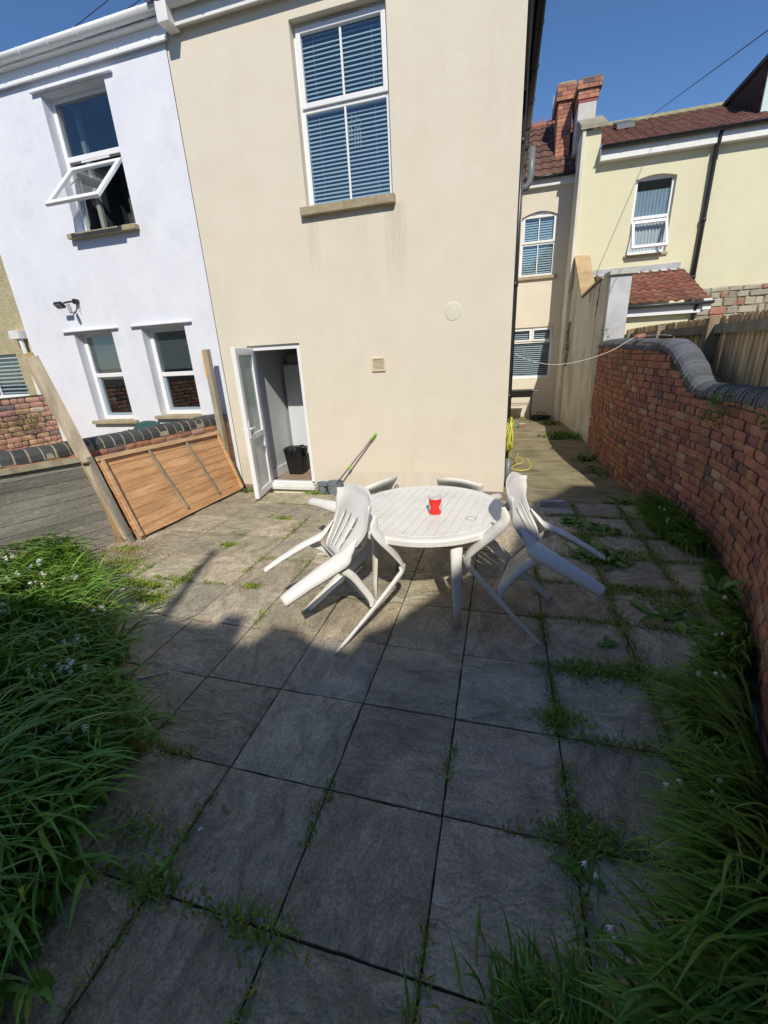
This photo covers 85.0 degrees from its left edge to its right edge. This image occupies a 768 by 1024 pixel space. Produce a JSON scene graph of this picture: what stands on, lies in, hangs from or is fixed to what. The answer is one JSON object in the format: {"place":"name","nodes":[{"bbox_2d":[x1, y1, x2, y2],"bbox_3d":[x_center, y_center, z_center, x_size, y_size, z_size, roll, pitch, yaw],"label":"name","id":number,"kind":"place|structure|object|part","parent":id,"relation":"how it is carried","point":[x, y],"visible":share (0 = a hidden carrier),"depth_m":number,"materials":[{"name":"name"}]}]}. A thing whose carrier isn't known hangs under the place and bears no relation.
{"place":"outdoors","nodes":[
{"label":"outdoors","id":0,"kind":"place"},
{"bbox_2d":[74,0,107,26],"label":"overhead cable","id":1,"kind":"object","parent":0,"point":[91,13],"visible":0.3,"depth_m":7.16,"materials":[{"name":"grey plastic"}]},
{"bbox_2d":[0,528,190,1023],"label":"grass","id":2,"kind":"structure","parent":0,"point":[40,751],"depth_m":1.88,"materials":[{"name":"green plant"}]},
{"bbox_2d":[0,0,244,491],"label":"rendered house","id":3,"kind":"structure","parent":0,"point":[98,219],"depth_m":5.61,"materials":[{"name":"white paint"}]},
{"bbox_2d":[53,299,79,312],"bbox_3d":[-4.501,-2.919,5.952,0.260,0.192,0.206,3,21,15],"label":"floodlight","id":4,"kind":"object","parent":3,"relation":"attached to","point":[59,305],"visible":1,"depth_m":5.90,"materials":[{"name":"black plastic"}]},
{"bbox_2d":[45,85,139,240],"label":"window","id":5,"kind":"structure","parent":3,"relation":"in","point":[84,122],"depth_m":5.56,"materials":[{"name":"white plastic"}]},
{"bbox_2d":[82,332,139,423],"bbox_3d":[-4.091,-2.186,6.772,0.860,1.335,1.100,3,21,15],"label":"window","id":6,"kind":"structure","parent":3,"relation":"in","point":[100,347],"depth_m":6.55,"materials":[{"name":"white plastic"}]},
{"bbox_2d":[148,325,230,418],"bbox_3d":[-2.906,-2.160,6.442,0.880,1.275,1.100,3,21,15],"label":"window","id":7,"kind":"structure","parent":3,"relation":"in","point":[170,348],"depth_m":6.18,"materials":[{"name":"white plastic"}]},
{"bbox_2d":[128,421,159,429],"bbox_3d":[-3.542,-0.751,6.011,0.697,0.987,0.786,3,21,15],"label":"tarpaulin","id":8,"kind":"object","parent":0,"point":[142,424],"visible":0.02,"depth_m":6.17,"materials":[{"name":"teal plastic"}]},
{"bbox_2d":[283,364,309,466],"bbox_3d":[-1.105,-1.600,6.952,0.760,1.650,0.530,3,21,15],"label":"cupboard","id":9,"kind":"object","parent":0,"point":[295,401],"visible":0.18,"depth_m":6.70,"materials":[{"name":"white"}]},
{"bbox_2d":[286,354,297,363],"bbox_3d":[-1.353,-2.414,6.602,0.270,0.137,0.250,3,21,15],"label":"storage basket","id":10,"kind":"object","parent":9,"relation":"on","point":[293,360],"visible":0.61,"depth_m":6.51,"materials":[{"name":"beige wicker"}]},
{"bbox_3d":[-1.355,-1.531,6.765,0.370,1.600,0.017,3,21,15],"label":"door","id":11,"kind":"part","parent":9,"relation":"part of","materials":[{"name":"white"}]},
{"bbox_2d":[313,479,342,494],"bbox_3d":[-0.754,-0.304,5.877,0.390,0.252,0.240,3,21,15],"label":"mop bucket","id":12,"kind":"object","parent":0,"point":[330,485],"visible":0.74,"depth_m":5.79,"materials":[{"name":"grey plastic"}]},
{"bbox_2d":[336,433,376,483],"bbox_3d":[-0.420,-0.670,5.689,0.694,0.788,0.034,-1,21,6],"label":"mop","id":13,"kind":"object","parent":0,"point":[371,439],"visible":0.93,"depth_m":5.65,"materials":[{"name":"green"}]},
{"bbox_2d":[0,491,767,1023],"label":"patio","id":14,"kind":"structure","parent":0,"point":[360,889],"depth_m":1.88,"materials":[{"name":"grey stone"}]},
{"bbox_2d":[0,603,10,637],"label":"wild flower","id":15,"kind":"object","parent":14,"relation":"on","point":[4,610],"visible":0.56,"depth_m":2.79,"materials":[{"name":"white plant"}]},
{"bbox_2d":[4,573,23,604],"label":"wild flower","id":16,"kind":"object","parent":14,"relation":"on","point":[12,581],"visible":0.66,"depth_m":3.16,"materials":[{"name":"white plant"}]},
{"bbox_2d":[14,567,29,585],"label":"wild flower","id":17,"kind":"object","parent":14,"relation":"on","point":[24,571],"visible":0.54,"depth_m":3.38,"materials":[{"name":"white plant"}]},
{"bbox_2d":[29,558,40,572],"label":"wild flower","id":18,"kind":"object","parent":14,"relation":"on","point":[38,561],"visible":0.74,"depth_m":3.40,"materials":[{"name":"white plant"}]},
{"bbox_2d":[25,665,46,679],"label":"wild flower","id":19,"kind":"object","parent":14,"relation":"on","point":[31,676],"visible":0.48,"depth_m":2.18,"materials":[{"name":"white plant"}]},
{"bbox_2d":[28,580,44,593],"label":"wild flower","id":20,"kind":"object","parent":14,"relation":"on","point":[35,581],"visible":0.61,"depth_m":3.13,"materials":[{"name":"white plant"}]},
{"bbox_2d":[54,662,65,681],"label":"wild flower","id":21,"kind":"object","parent":14,"relation":"on","point":[60,668],"visible":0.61,"depth_m":2.20,"materials":[{"name":"white plant"}]},
{"bbox_2d":[0,457,122,571],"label":"fence panel","id":22,"kind":"object","parent":14,"relation":"on","point":[61,497],"visible":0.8,"depth_m":4.10,"materials":[{"name":"grey wood"}]},
{"bbox_2d":[61,634,80,654],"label":"wild flower","id":23,"kind":"object","parent":14,"relation":"on","point":[64,640],"visible":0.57,"depth_m":2.43,"materials":[{"name":"white plant"}]},
{"bbox_2d":[64,658,79,698],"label":"wild flower","id":24,"kind":"object","parent":14,"relation":"on","point":[70,663],"visible":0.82,"depth_m":2.15,"materials":[{"name":"white plant"}]},
{"bbox_2d":[65,723,89,746],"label":"wild flower","id":25,"kind":"object","parent":14,"relation":"on","point":[84,726],"visible":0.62,"depth_m":1.81,"materials":[{"name":"white plant"}]},
{"bbox_2d":[23,352,133,539],"bbox_3d":[-3.066,-0.588,4.255,0.490,1.953,0.167,-8,21,-13],"label":"timber post","id":26,"kind":"object","parent":14,"relation":"on","point":[47,389],"visible":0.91,"depth_m":4.10,"materials":[{"name":"brown wood"}]},
{"bbox_2d":[67,665,91,705],"bbox_3d":[-1.557,0.954,2.217,0.108,0.372,0.074,-2,21,2],"label":"wild flower","id":27,"kind":"object","parent":14,"relation":"on","point":[70,671],"visible":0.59,"depth_m":2.16,"materials":[{"name":"white plant"}]},
{"bbox_2d":[91,605,106,620],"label":"wild flower","id":28,"kind":"object","parent":14,"relation":"on","point":[94,610],"visible":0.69,"depth_m":2.72,"materials":[{"name":"white plant"}]},
{"bbox_2d":[86,456,135,543],"bbox_3d":[-2.874,-0.113,4.414,0.274,0.957,0.060,3,21,15],"label":"timber batten","id":29,"kind":"object","parent":14,"relation":"on","point":[100,480],"visible":0.93,"depth_m":4.40,"materials":[{"name":"grey wood"}]},
{"bbox_2d":[48,525,181,566],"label":"dead stalks","id":30,"kind":"object","parent":14,"relation":"on","point":[149,546],"visible":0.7,"depth_m":4.24,"materials":[{"name":"brown plant"}]},
{"bbox_2d":[152,852,179,879],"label":"weed","id":31,"kind":"object","parent":14,"relation":"on","point":[170,860],"visible":1,"depth_m":1.58,"materials":[{"name":"green plant"}]},
{"bbox_2d":[95,431,243,538],"bbox_3d":[-2.516,-0.459,5.257,0.313,0.921,1.873,4,22,19],"label":"fence panel","id":32,"kind":"object","parent":14,"relation":"on","point":[154,487],"visible":1,"depth_m":5.04,"materials":[{"name":"orange wood"}]},
{"bbox_2d":[201,349,230,461],"bbox_3d":[-2.274,-1.190,5.829,0.082,2.001,0.096,3,21,15],"label":"timber post","id":33,"kind":"object","parent":14,"relation":"on","point":[210,373],"visible":0.78,"depth_m":5.65,"materials":[{"name":"brown wood"}]},
{"bbox_2d":[222,802,228,813],"bbox_3d":[-0.677,1.262,1.788,0.012,0.006,0.055,-19,26,-37],"label":"wood splinter","id":34,"kind":"object","parent":14,"relation":"on","point":[225,807],"visible":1,"depth_m":1.79,"materials":[{"name":"brown wood"}]},
{"bbox_2d":[238,487,253,492],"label":"weed","id":35,"kind":"object","parent":14,"relation":"on","point":[247,489],"visible":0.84,"depth_m":6.13,"materials":[{"name":"green plant"}]},
{"bbox_2d":[263,483,404,654],"bbox_3d":[-0.296,0.333,2.834,0.844,0.671,0.596,-41,32,-12],"label":"garden chair","id":36,"kind":"object","parent":14,"relation":"on","point":[354,500],"visible":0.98,"depth_m":2.73,"materials":[{"name":"white plastic"}]},
{"bbox_2d":[308,475,399,555],"bbox_3d":[-0.218,0.034,3.870,0.596,0.672,0.844,-22,17,-41],"label":"garden chair","id":37,"kind":"object","parent":14,"relation":"on","point":[373,488],"visible":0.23,"depth_m":3.72,"materials":[{"name":"white plastic"}]},
{"bbox_2d":[0,489,762,1023],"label":"weeds","id":38,"kind":"object","parent":14,"relation":"on","point":[560,715],"visible":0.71,"depth_m":1.87,"materials":[{"name":"green plant"}]},
{"bbox_2d":[349,485,505,629],"bbox_3d":[0.331,0.296,3.209,1.150,0.702,1.150,3,21,15],"label":"garden table","id":39,"kind":"object","parent":14,"relation":"on","point":[406,518],"visible":0.81,"depth_m":2.90,"materials":[{"name":"white plastic"}]},
{"bbox_2d":[429,494,441,514],"bbox_3d":[0.360,-0.051,2.953,0.091,0.128,0.091,3,21,15],"label":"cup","id":40,"kind":"object","parent":39,"relation":"on","point":[434,504],"visible":1,"depth_m":2.92,"materials":[{"name":"red plastic"}]},
{"bbox_2d":[436,478,501,541],"bbox_3d":[0.763,-0.010,3.901,0.513,0.577,0.726,10,6,31],"label":"garden chair","id":41,"kind":"object","parent":14,"relation":"on","point":[457,482],"visible":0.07,"depth_m":3.60,"materials":[{"name":"white plastic"}]},
{"bbox_2d":[463,472,605,645],"bbox_3d":[0.958,0.260,2.786,0.844,0.672,0.596,40,33,8],"label":"garden chair","id":42,"kind":"object","parent":14,"relation":"on","point":[532,551],"visible":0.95,"depth_m":2.67,"materials":[{"name":"white plastic"}]},
{"bbox_2d":[539,499,564,506],"bbox_3d":[1.970,-0.103,4.918,0.280,0.070,0.080,1,21,12],"label":"paving offcut","id":43,"kind":"object","parent":14,"relation":"on","point":[550,503],"visible":1,"depth_m":4.89,"materials":[{"name":"concrete"}]},
{"bbox_2d":[560,516,582,526],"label":"weed","id":44,"kind":"object","parent":14,"relation":"on","point":[569,519],"visible":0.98,"depth_m":4.42,"materials":[{"name":"green plant"}]},
{"bbox_2d":[548,841,606,892],"bbox_3d":[0.701,1.271,1.539,0.189,0.015,0.171,3,21,15],"label":"weed","id":45,"kind":"object","parent":14,"relation":"on","point":[559,858],"visible":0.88,"depth_m":1.53,"materials":[{"name":"green plant"}]},
{"bbox_2d":[401,486,767,1023],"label":"grass","id":46,"kind":"structure","parent":14,"relation":"on","point":[726,948],"depth_m":1.25,"materials":[{"name":"green plant"}]},
{"bbox_2d":[581,857,599,902],"bbox_3d":[0.673,1.212,1.345,0.102,0.272,0.052,-6,21,-7],"label":"wild flower","id":47,"kind":"object","parent":14,"relation":"on","point":[594,875],"visible":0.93,"depth_m":1.32,"materials":[{"name":"white plant"}]},
{"bbox_2d":[562,540,635,571],"bbox_3d":[1.884,0.349,3.716,0.636,0.076,0.460,25,34,51],"label":"weed","id":48,"kind":"object","parent":14,"relation":"on","point":[607,553],"visible":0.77,"depth_m":3.69,"materials":[{"name":"green plant"}]},
{"bbox_2d":[583,516,622,536],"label":"weed","id":49,"kind":"object","parent":14,"relation":"on","point":[603,528],"visible":0.98,"depth_m":4.21,"materials":[{"name":"green plant"}]},
{"bbox_2d":[596,636,618,649],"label":"weed","id":50,"kind":"object","parent":14,"relation":"on","point":[608,641],"visible":1,"depth_m":2.62,"materials":[{"name":"green plant"}]},
{"bbox_2d":[606,922,626,960],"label":"wild flower","id":51,"kind":"object","parent":14,"relation":"on","point":[610,927],"visible":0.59,"depth_m":1.16,"materials":[{"name":"white plant"}]},
{"bbox_2d":[633,494,672,513],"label":"weed","id":52,"kind":"object","parent":14,"relation":"on","point":[662,497],"visible":0.11,"depth_m":4.43,"materials":[{"name":"green plant"}]},
{"bbox_2d":[663,778,682,829],"bbox_3d":[1.040,1.087,1.532,0.099,0.335,0.029,-6,21,-6],"label":"wild flower","id":53,"kind":"object","parent":14,"relation":"on","point":[678,781],"visible":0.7,"depth_m":1.48,"materials":[{"name":"white plant"}]},
{"bbox_2d":[629,599,717,637],"bbox_3d":[1.946,0.704,2.805,0.459,0.050,0.434,3,21,15],"label":"weed","id":54,"kind":"object","parent":14,"relation":"on","point":[671,613],"visible":0.88,"depth_m":2.82,"materials":[{"name":"green plant"}]},
{"bbox_2d":[694,668,701,690],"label":"wild flower","id":55,"kind":"object","parent":14,"relation":"on","point":[698,673],"visible":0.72,"depth_m":1.96,"materials":[{"name":"white plant"}]},
{"bbox_2d":[710,778,722,793],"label":"wild flower","id":56,"kind":"object","parent":14,"relation":"on","point":[720,779],"visible":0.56,"depth_m":1.52,"materials":[{"name":"white plant"}]},
{"bbox_2d":[713,671,725,689],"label":"wild flower","id":57,"kind":"object","parent":14,"relation":"on","point":[722,675],"visible":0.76,"depth_m":2.00,"materials":[{"name":"white plant"}]},
{"bbox_2d":[714,627,724,648],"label":"wild flower","id":58,"kind":"object","parent":14,"relation":"on","point":[721,633],"visible":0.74,"depth_m":2.29,"materials":[{"name":"white plant"}]},
{"bbox_2d":[698,573,746,600],"bbox_3d":[2.385,0.559,2.956,0.266,0.168,0.380,3,21,15],"label":"weed","id":59,"kind":"object","parent":14,"relation":"on","point":[724,583],"visible":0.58,"depth_m":2.98,"materials":[{"name":"green plant"}]},
{"bbox_2d":[719,593,727,632],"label":"wild flower","id":60,"kind":"object","parent":14,"relation":"on","point":[725,597],"visible":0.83,"depth_m":2.52,"materials":[{"name":"white plant"}]},
{"bbox_2d":[0,0,767,213],"label":"sky","id":61,"kind":"structure","parent":0,"point":[647,53],"materials":[{"name":"blue"}]},
{"bbox_2d":[547,508,574,514],"bbox_3d":[2.002,-0.009,4.745,0.261,0.012,0.181,1,21,10],"label":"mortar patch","id":62,"kind":"object","parent":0,"point":[564,511],"visible":0.93,"depth_m":4.73,"materials":[{"name":"grey concrete"}]},
{"bbox_2d":[503,416,639,504],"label":"alley path","id":63,"kind":"structure","parent":0,"point":[551,473],"depth_m":6.71,"materials":[{"name":"concrete"}]},
{"bbox_2d":[504,458,510,487],"bbox_3d":[1.749,-0.549,5.918,0.085,0.421,0.080,3,21,15],"label":"drain pipe","id":64,"kind":"object","parent":63,"relation":"on","point":[507,466],"visible":0.71,"depth_m":5.86,"materials":[{"name":"grey plastic"}]},
{"bbox_2d":[506,417,530,470],"bbox_3d":[2.288,-1.212,6.908,0.361,0.892,1.640,7,23,25],"label":"garden hose","id":65,"kind":"object","parent":63,"relation":"on","point":[509,439],"visible":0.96,"depth_m":6.27,"materials":[{"name":"yellow rubber"}]},
{"bbox_2d":[518,423,524,427],"bbox_3d":[3.232,-2.033,9.858,0.149,0.100,0.099,-2,21,4],"label":"loose brick","id":66,"kind":"object","parent":63,"relation":"on","point":[521,425],"visible":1,"depth_m":9.82,"materials":[{"name":"brick"}]},
{"bbox_2d":[511,389,537,421],"bbox_3d":[3.434,-2.660,10.498,0.741,0.778,0.440,3,21,15],"label":"table","id":67,"kind":"object","parent":63,"relation":"on","point":[522,393],"visible":0.76,"depth_m":10.24,"materials":[{"name":"black metal"}]},
{"bbox_2d":[531,410,549,420],"bbox_3d":[3.985,-2.480,10.689,0.490,0.249,0.294,3,21,15],"label":"planter tray","id":68,"kind":"object","parent":63,"relation":"on","point":[541,417],"visible":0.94,"depth_m":10.62,"materials":[{"name":"black plastic"}]},
{"bbox_2d":[541,419,562,424],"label":"weed","id":69,"kind":"object","parent":63,"relation":"on","point":[548,420],"visible":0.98,"depth_m":10.04,"materials":[{"name":"green plant"}]},
{"bbox_2d":[538,429,581,439],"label":"weed","id":70,"kind":"object","parent":63,"relation":"on","point":[563,435],"visible":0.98,"depth_m":8.67,"materials":[{"name":"green plant"}]},
{"bbox_2d":[569,453,597,463],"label":"weed","id":71,"kind":"object","parent":63,"relation":"on","point":[582,457],"visible":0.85,"depth_m":7.05,"materials":[{"name":"green plant"}]},
{"bbox_2d":[576,465,607,475],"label":"weed","id":72,"kind":"object","parent":63,"relation":"on","point":[597,471],"visible":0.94,"depth_m":6.41,"materials":[{"name":"green plant"}]},
{"bbox_2d":[602,493,636,505],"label":"weed","id":73,"kind":"object","parent":63,"relation":"on","point":[624,502],"visible":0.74,"depth_m":5.13,"materials":[{"name":"green plant"}]},
{"label":"ground","id":74,"kind":"structure","parent":0,"visible":0},
{"bbox_2d":[0,255,41,397],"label":"pebbledash house","id":75,"kind":"structure","parent":74,"relation":"on","point":[16,379],"depth_m":6.64,"materials":[{"name":"beige concrete"}]},
{"bbox_2d":[0,354,28,397],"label":"window","id":76,"kind":"structure","parent":75,"relation":"in","point":[12,382],"depth_m":7.09,"materials":[{"name":"white plastic"}]},
{"bbox_2d":[0,395,62,451],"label":"brick wall","id":77,"kind":"structure","parent":74,"relation":"on","point":[27,406],"depth_m":6.45,"materials":[{"name":"brick"}]},
{"bbox_2d":[0,411,50,435],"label":"fern","id":78,"kind":"object","parent":77,"relation":"attached to","point":[27,422],"visible":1,"depth_m":6.41,"materials":[{"name":"green plant"}]},
{"bbox_2d":[145,0,575,500],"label":"rendered house","id":79,"kind":"structure","parent":74,"relation":"on","point":[394,280],"depth_m":4.87,"materials":[{"name":"beige paint"}]},
{"bbox_2d":[230,348,272,498],"bbox_3d":[-1.746,-1.178,5.633,0.150,1.920,0.611,-1,21,5],"label":"door","id":80,"kind":"structure","parent":79,"relation":"in","point":[243,361],"depth_m":5.57,"materials":[{"name":"white plastic"}]},
{"bbox_2d":[283,445,307,473],"bbox_3d":[-1.392,-0.838,6.705,0.360,0.431,0.315,3,21,15],"label":"waste bin","id":81,"kind":"object","parent":79,"relation":"on","point":[296,456],"visible":1,"depth_m":6.62,"materials":[{"name":"black plastic"}]},
{"bbox_2d":[293,0,395,217],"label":"window","id":82,"kind":"structure","parent":79,"relation":"in","point":[342,58],"depth_m":4.65,"materials":[{"name":"white plastic"}]},
{"bbox_2d":[344,108,360,148],"bbox_3d":[-0.338,-4.184,4.555,0.192,0.391,0.019,3,21,15],"label":"dreamcatcher","id":83,"kind":"object","parent":79,"relation":"hanging from","point":[354,133],"visible":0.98,"depth_m":4.57,"materials":[{"name":"beige"}]},
{"bbox_2d":[512,326,552,378],"bbox_3d":[3.876,-4.242,11.178,1.060,1.260,0.930,3,21,15],"label":"window","id":84,"kind":"structure","parent":79,"relation":"in","point":[532,343],"depth_m":10.94,"materials":[{"name":"white plastic"}]},
{"bbox_2d":[518,212,557,280],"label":"window","id":85,"kind":"structure","parent":79,"relation":"in","point":[539,230],"depth_m":10.05,"materials":[{"name":"white plastic"}]},
{"bbox_2d":[547,96,554,130],"bbox_3d":[3.983,-9.306,9.946,0.223,0.900,0.080,3,21,15],"label":"aerial","id":86,"kind":"object","parent":79,"relation":"attached to","point":[551,126],"visible":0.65,"depth_m":9.95,"materials":[{"name":"silver metal"}]},
{"bbox_2d":[552,80,576,157],"bbox_3d":[4.081,-8.727,9.617,0.392,1.440,0.872,3,21,15],"label":"chimney stack","id":87,"kind":"object","parent":79,"relation":"on","point":[563,106],"visible":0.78,"depth_m":9.25,"materials":[{"name":"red brick"}]},
{"bbox_2d":[559,255,638,442],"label":"rendered wall","id":88,"kind":"structure","parent":74,"relation":"on","point":[599,304],"depth_m":8.26,"materials":[{"name":"paint"}]},
{"bbox_2d":[563,321,571,366],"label":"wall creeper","id":89,"kind":"object","parent":88,"relation":"attached to","point":[565,358],"depth_m":9.58,"materials":[{"name":"green plant"}]},
{"bbox_2d":[553,54,767,420],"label":"rendered house","id":90,"kind":"structure","parent":74,"relation":"on","point":[672,206],"depth_m":8.45,"materials":[{"name":"paint"}]},
{"bbox_2d":[571,74,602,160],"bbox_3d":[4.327,-8.415,9.080,0.472,1.210,0.930,3,21,15],"label":"chimney stack","id":91,"kind":"object","parent":90,"relation":"on","point":[586,94],"visible":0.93,"depth_m":8.68,"materials":[{"name":"red"}]},
{"bbox_2d":[623,175,675,258],"bbox_3d":[5.552,-6.186,8.908,0.820,1.440,1.206,3,21,15],"label":"window","id":92,"kind":"structure","parent":90,"relation":"in","point":[653,196],"depth_m":8.67,"materials":[{"name":"white plastic"}]},
{"bbox_2d":[651,30,767,115],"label":"overhead cable","id":93,"kind":"object","parent":90,"relation":"attached to","point":[717,67],"visible":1,"depth_m":5.36,"materials":[{"name":"grey plastic"}]},
{"bbox_2d":[587,338,767,789],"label":"brick wall","id":94,"kind":"structure","parent":74,"relation":"on","point":[647,428],"depth_m":4.03,"materials":[{"name":"red brick"}]},
{"bbox_2d":[514,335,670,364],"bbox_3d":[2.416,-1.956,5.101,1.606,0.286,0.774,3,21,15],"label":"washing line","id":95,"kind":"object","parent":94,"relation":"attached to","point":[589,358],"visible":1,"depth_m":5.22,"materials":[{"name":"grey"}]},
{"bbox_2d":[633,333,645,338],"bbox_3d":[3.207,-2.210,5.267,0.100,0.058,0.116,-4,21,-2],"label":"brick piece","id":96,"kind":"object","parent":94,"relation":"on","point":[640,335],"visible":0.92,"depth_m":5.22,"materials":[{"name":"brown brick"}]},
{"bbox_2d":[697,384,735,433],"bbox_3d":[2.810,-0.839,3.493,0.266,0.443,0.611,3,21,15],"label":"fern","id":97,"kind":"object","parent":94,"relation":"attached to","point":[714,402],"visible":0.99,"depth_m":3.50,"materials":[{"name":"green plant"}]},
{"bbox_2d":[748,405,767,429],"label":"fern","id":98,"kind":"object","parent":94,"relation":"attached to","point":[764,421],"visible":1,"depth_m":2.80,"materials":[{"name":"green plant"}]},
{"bbox_2d":[624,309,767,386],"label":"timber fence","id":99,"kind":"object","parent":74,"relation":"on","point":[743,358],"visible":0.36,"depth_m":4.21,"materials":[{"name":"brown wood"}]},
{"label":"yard","id":100,"kind":"structure","parent":0,"visible":0},
{"bbox_2d":[0,413,240,529],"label":"brick wall","id":101,"kind":"structure","parent":100,"relation":"on","point":[101,445],"depth_m":4.70,"materials":[{"name":"grey brick"}]}
]}

